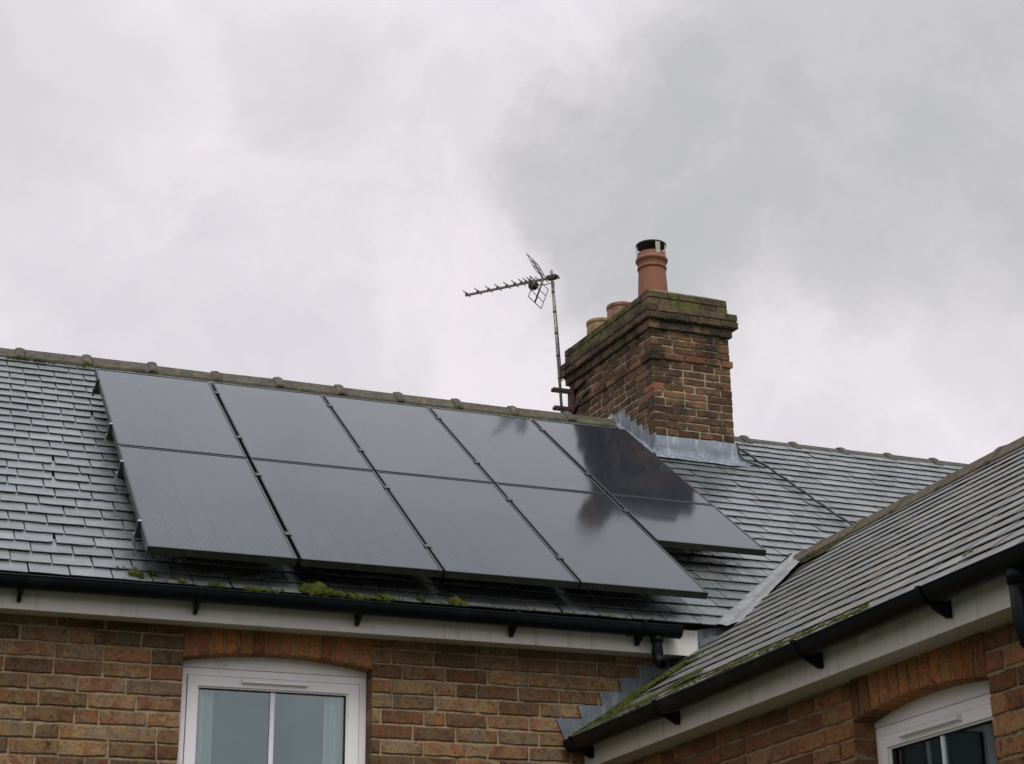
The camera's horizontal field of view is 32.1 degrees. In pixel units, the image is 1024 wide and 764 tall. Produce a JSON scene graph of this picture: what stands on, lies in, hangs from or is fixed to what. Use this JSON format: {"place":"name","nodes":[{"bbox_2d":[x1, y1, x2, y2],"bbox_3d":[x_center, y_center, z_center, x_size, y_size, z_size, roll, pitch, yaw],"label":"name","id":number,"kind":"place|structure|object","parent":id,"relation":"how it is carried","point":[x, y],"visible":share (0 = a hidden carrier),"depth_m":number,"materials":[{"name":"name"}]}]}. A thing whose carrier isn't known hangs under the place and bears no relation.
{"place":"outdoors","nodes":[
{"label":"outdoors","id":0,"kind":"place"},
{"bbox_2d":[0,0,1023,463],"label":"sky","id":1,"kind":"structure","parent":0,"point":[308,191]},
{"label":"ground","id":2,"kind":"structure","parent":0,"visible":0},
{"bbox_2d":[0,239,1023,763],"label":"brick house","id":3,"kind":"structure","parent":2,"relation":"on","point":[916,661],"depth_m":8.83,"materials":[{"name":"brick"}]},
{"bbox_2d":[6,355,85,366],"bbox_3d":[-3.267,-0.160,11.682,0.936,0.047,0.051,7,-22,-20],"label":"moss growth","id":4,"kind":"object","parent":3,"relation":"on","point":[35,359],"visible":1,"depth_m":11.71,"materials":[{"name":"green plant"}]},
{"bbox_2d":[127,568,144,578],"bbox_3d":[-1.784,0.912,8.446,0.104,0.064,0.065,-5,-21,10],"label":"moss clump","id":5,"kind":"object","parent":3,"relation":"on","point":[135,572],"visible":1,"depth_m":8.43,"materials":[{"name":"green plant"}]},
{"bbox_2d":[146,570,157,574],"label":"moss clump","id":6,"kind":"object","parent":3,"relation":"on","point":[152,572],"visible":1,"depth_m":8.49,"materials":[{"name":"green plant"}]},
{"bbox_2d":[170,574,178,578],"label":"moss clump","id":7,"kind":"object","parent":3,"relation":"on","point":[173,576],"visible":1,"depth_m":8.50,"materials":[{"name":"green plant"}]},
{"bbox_2d":[177,577,186,583],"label":"moss clump","id":8,"kind":"object","parent":3,"relation":"on","point":[181,580],"visible":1,"depth_m":8.46,"materials":[{"name":"green plant"}]},
{"bbox_2d":[195,690,213,763],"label":"curtain","id":9,"kind":"object","parent":3,"relation":"hanging from","point":[204,726],"visible":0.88,"depth_m":8.63,"materials":[{"name":"fabric"}]},
{"bbox_2d":[208,581,223,586],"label":"moss clump","id":10,"kind":"object","parent":3,"relation":"on","point":[216,584],"visible":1,"depth_m":8.51,"materials":[{"name":"green plant"}]},
{"bbox_2d":[228,574,241,580],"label":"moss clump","id":11,"kind":"object","parent":3,"relation":"on","point":[231,577],"visible":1,"depth_m":8.64,"materials":[{"name":"green plant"}]},
{"bbox_2d":[244,585,279,592],"bbox_3d":[-1.207,0.999,8.577,0.181,0.043,0.057,7,-22,-20],"label":"moss clump","id":12,"kind":"object","parent":3,"relation":"on","point":[255,588],"visible":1,"depth_m":8.57,"materials":[{"name":"green plant"}]},
{"bbox_2d":[177,657,366,763],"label":"window","id":13,"kind":"structure","parent":3,"relation":"in","point":[272,676],"depth_m":8.76,"materials":[{"name":"white plastic"}]},
{"bbox_2d":[306,575,317,582],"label":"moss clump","id":14,"kind":"object","parent":3,"relation":"on","point":[312,579],"visible":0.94,"depth_m":8.81,"materials":[{"name":"green plant"}]},
{"bbox_2d":[298,581,333,596],"bbox_3d":[-0.958,1.015,8.699,0.195,0.093,0.120,7,-22,-20],"label":"moss clump","id":15,"kind":"object","parent":3,"relation":"on","point":[317,588],"visible":1,"depth_m":8.66,"materials":[{"name":"green plant"}]},
{"bbox_2d":[92,378,545,431],"bbox_3d":[-0.866,0.286,11.630,3.708,0.196,0.122,7,-22,-20],"label":"mounting rail","id":16,"kind":"object","parent":3,"relation":"attached to","point":[95,389],"visible":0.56,"depth_m":11.02,"materials":[{"name":"black metal"}]},
{"bbox_2d":[322,697,342,763],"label":"curtain","id":17,"kind":"object","parent":3,"relation":"hanging from","point":[332,732],"visible":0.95,"depth_m":8.86,"materials":[{"name":"fabric"}]},
{"bbox_2d":[332,590,344,597],"bbox_3d":[-0.852,1.038,8.711,0.084,0.053,0.056,7,-22,-20],"label":"moss clump","id":18,"kind":"object","parent":3,"relation":"on","point":[336,593],"visible":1,"depth_m":8.70,"materials":[{"name":"green plant"}]},
{"bbox_2d":[104,423,590,476],"bbox_3d":[-0.595,0.540,10.785,3.708,0.196,0.122,7,-22,-20],"label":"mounting rail","id":19,"kind":"object","parent":3,"relation":"attached to","point":[108,435],"visible":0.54,"depth_m":10.17,"materials":[{"name":"metal"}]},
{"bbox_2d":[95,368,246,457],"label":"solar panel","id":20,"kind":"object","parent":19,"relation":"on","point":[163,412],"visible":0.94,"depth_m":10.59,"materials":[{"name":"black glass"}]},
{"bbox_2d":[212,382,372,470],"bbox_3d":[-1.375,0.272,10.917,0.724,0.039,1.549,7,14,-20],"label":"solar panel","id":21,"kind":"object","parent":19,"relation":"on","point":[286,426],"visible":0.92,"depth_m":10.84,"materials":[{"name":"black glass"}]},
{"bbox_2d":[323,395,492,482],"bbox_3d":[-0.684,0.357,11.165,0.724,0.039,1.549,7,14,-20],"label":"solar panel","id":22,"kind":"object","parent":19,"relation":"on","point":[403,438],"visible":0.83,"depth_m":11.09,"materials":[{"name":"black glass"}]},
{"bbox_2d":[429,407,606,493],"bbox_3d":[0.006,0.441,11.412,0.724,0.039,1.549,7,14,-20],"label":"solar panel","id":23,"kind":"object","parent":19,"relation":"attached to","point":[512,450],"visible":0.83,"depth_m":11.34,"materials":[{"name":"black glass"}]},
{"bbox_2d":[532,419,712,504],"bbox_3d":[0.691,0.525,11.656,0.700,0.039,1.549,7,14,-20],"label":"solar panel","id":24,"kind":"object","parent":19,"relation":"on","point":[616,461],"visible":0.83,"depth_m":11.59,"materials":[{"name":"black glass"}]},
{"bbox_2d":[347,592,370,599],"bbox_3d":[-0.752,1.052,8.741,0.134,0.053,0.066,7,-22,-20],"label":"moss clump","id":25,"kind":"object","parent":3,"relation":"on","point":[359,596],"visible":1,"depth_m":8.73,"materials":[{"name":"green plant"}]},
{"bbox_2d":[115,460,628,513],"bbox_3d":[-0.396,0.727,10.168,3.708,0.196,0.122,7,-22,-20],"label":"mounting rail","id":26,"kind":"object","parent":3,"relation":"attached to","point":[119,472],"visible":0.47,"depth_m":9.55,"materials":[{"name":"metal"}]},
{"bbox_2d":[610,495,766,555],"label":"solar panel","id":27,"kind":"object","parent":26,"relation":"attached to","point":[684,525],"visible":0.89,"depth_m":10.51,"materials":[{"name":"black glass"}]},
{"bbox_2d":[374,591,394,601],"bbox_3d":[-0.631,1.062,8.787,0.112,0.068,0.081,7,-22,-20],"label":"moss clump","id":28,"kind":"object","parent":3,"relation":"on","point":[386,597],"visible":1,"depth_m":8.77,"materials":[{"name":"green plant"}]},
{"bbox_2d":[116,559,653,619],"bbox_3d":[-0.566,1.042,8.954,2.836,0.204,0.270,7,-22,-20],"label":"moss growth","id":29,"kind":"object","parent":3,"relation":"on","point":[281,589],"visible":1,"depth_m":8.93,"materials":[{"name":"green plant"}]},
{"bbox_2d":[132,519,637,597],"bbox_3d":[-0.460,0.940,9.207,2.996,0.196,0.122,7,-22,-20],"label":"mounting rail","id":30,"kind":"object","parent":3,"relation":"attached to","point":[137,533],"visible":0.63,"depth_m":8.94,"materials":[{"name":"metal"}]},
{"bbox_2d":[117,445,297,565],"bbox_3d":[-1.612,0.620,9.234,0.724,0.038,1.549,7,14,-20],"label":"solar panel","id":31,"kind":"object","parent":30,"relation":"attached to","point":[198,505],"visible":1,"depth_m":9.10,"materials":[{"name":"black glass"}]},
{"bbox_2d":[250,458,442,577],"bbox_3d":[-0.915,0.705,9.483,0.724,0.038,1.549,7,14,-20],"label":"solar panel","id":32,"kind":"object","parent":30,"relation":"attached to","point":[330,517],"visible":0.99,"depth_m":9.35,"materials":[{"name":"black glass"}]},
{"bbox_2d":[376,471,578,588],"bbox_3d":[-0.224,0.790,9.731,0.724,0.038,1.549,7,14,-20],"label":"solar panel","id":33,"kind":"object","parent":30,"relation":"attached to","point":[474,530],"visible":0.94,"depth_m":9.60,"materials":[{"name":"black glass"}]},
{"bbox_2d":[496,483,707,598],"bbox_3d":[0.467,0.874,9.978,0.724,0.038,1.549,7,14,-20],"label":"solar panel","id":34,"kind":"object","parent":30,"relation":"attached to","point":[601,542],"visible":0.94,"depth_m":9.85,"materials":[{"name":"black glass"}]},
{"bbox_2d":[415,594,425,602],"bbox_3d":[-0.454,1.082,8.877,0.058,0.051,0.059,7,-22,-20],"label":"moss clump","id":35,"kind":"object","parent":3,"relation":"on","point":[420,598],"visible":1,"depth_m":8.87,"materials":[{"name":"green plant"}]},
{"bbox_2d":[448,596,467,606],"bbox_3d":[-0.272,1.102,8.956,0.131,0.080,0.105,7,-22,-20],"label":"moss clump","id":36,"kind":"object","parent":3,"relation":"on","point":[457,601],"visible":1,"depth_m":8.92,"materials":[{"name":"green plant"}]},
{"bbox_2d":[463,253,587,413],"bbox_3d":[0.115,-0.286,14.148,1.060,1.483,0.276,-9,-23,21],"label":"tv aerial","id":37,"kind":"object","parent":3,"relation":"attached to","point":[533,284],"visible":0.97,"depth_m":14.15,"materials":[{"name":"metal"}]},
{"bbox_2d":[567,548,974,737],"bbox_3d":[0.964,0.920,8.551,1.413,1.300,4.484,-1,-21,1],"label":"moss growth","id":38,"kind":"object","parent":3,"relation":"on","point":[630,697],"visible":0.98,"depth_m":8.27,"materials":[{"name":"green plant"}]},
{"bbox_2d":[734,443,852,524],"bbox_3d":[2.023,0.760,12.352,0.030,1.255,1.710,9,-23,-23],"label":"roof cable","id":39,"kind":"object","parent":3,"relation":"attached to","point":[798,488],"visible":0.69,"depth_m":12.43,"materials":[{"name":"black plastic"}]},
{"bbox_2d":[874,681,997,763],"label":"window","id":40,"kind":"structure","parent":3,"relation":"in","point":[953,725],"depth_m":6.62,"materials":[{"name":"white plastic"}]}
]}

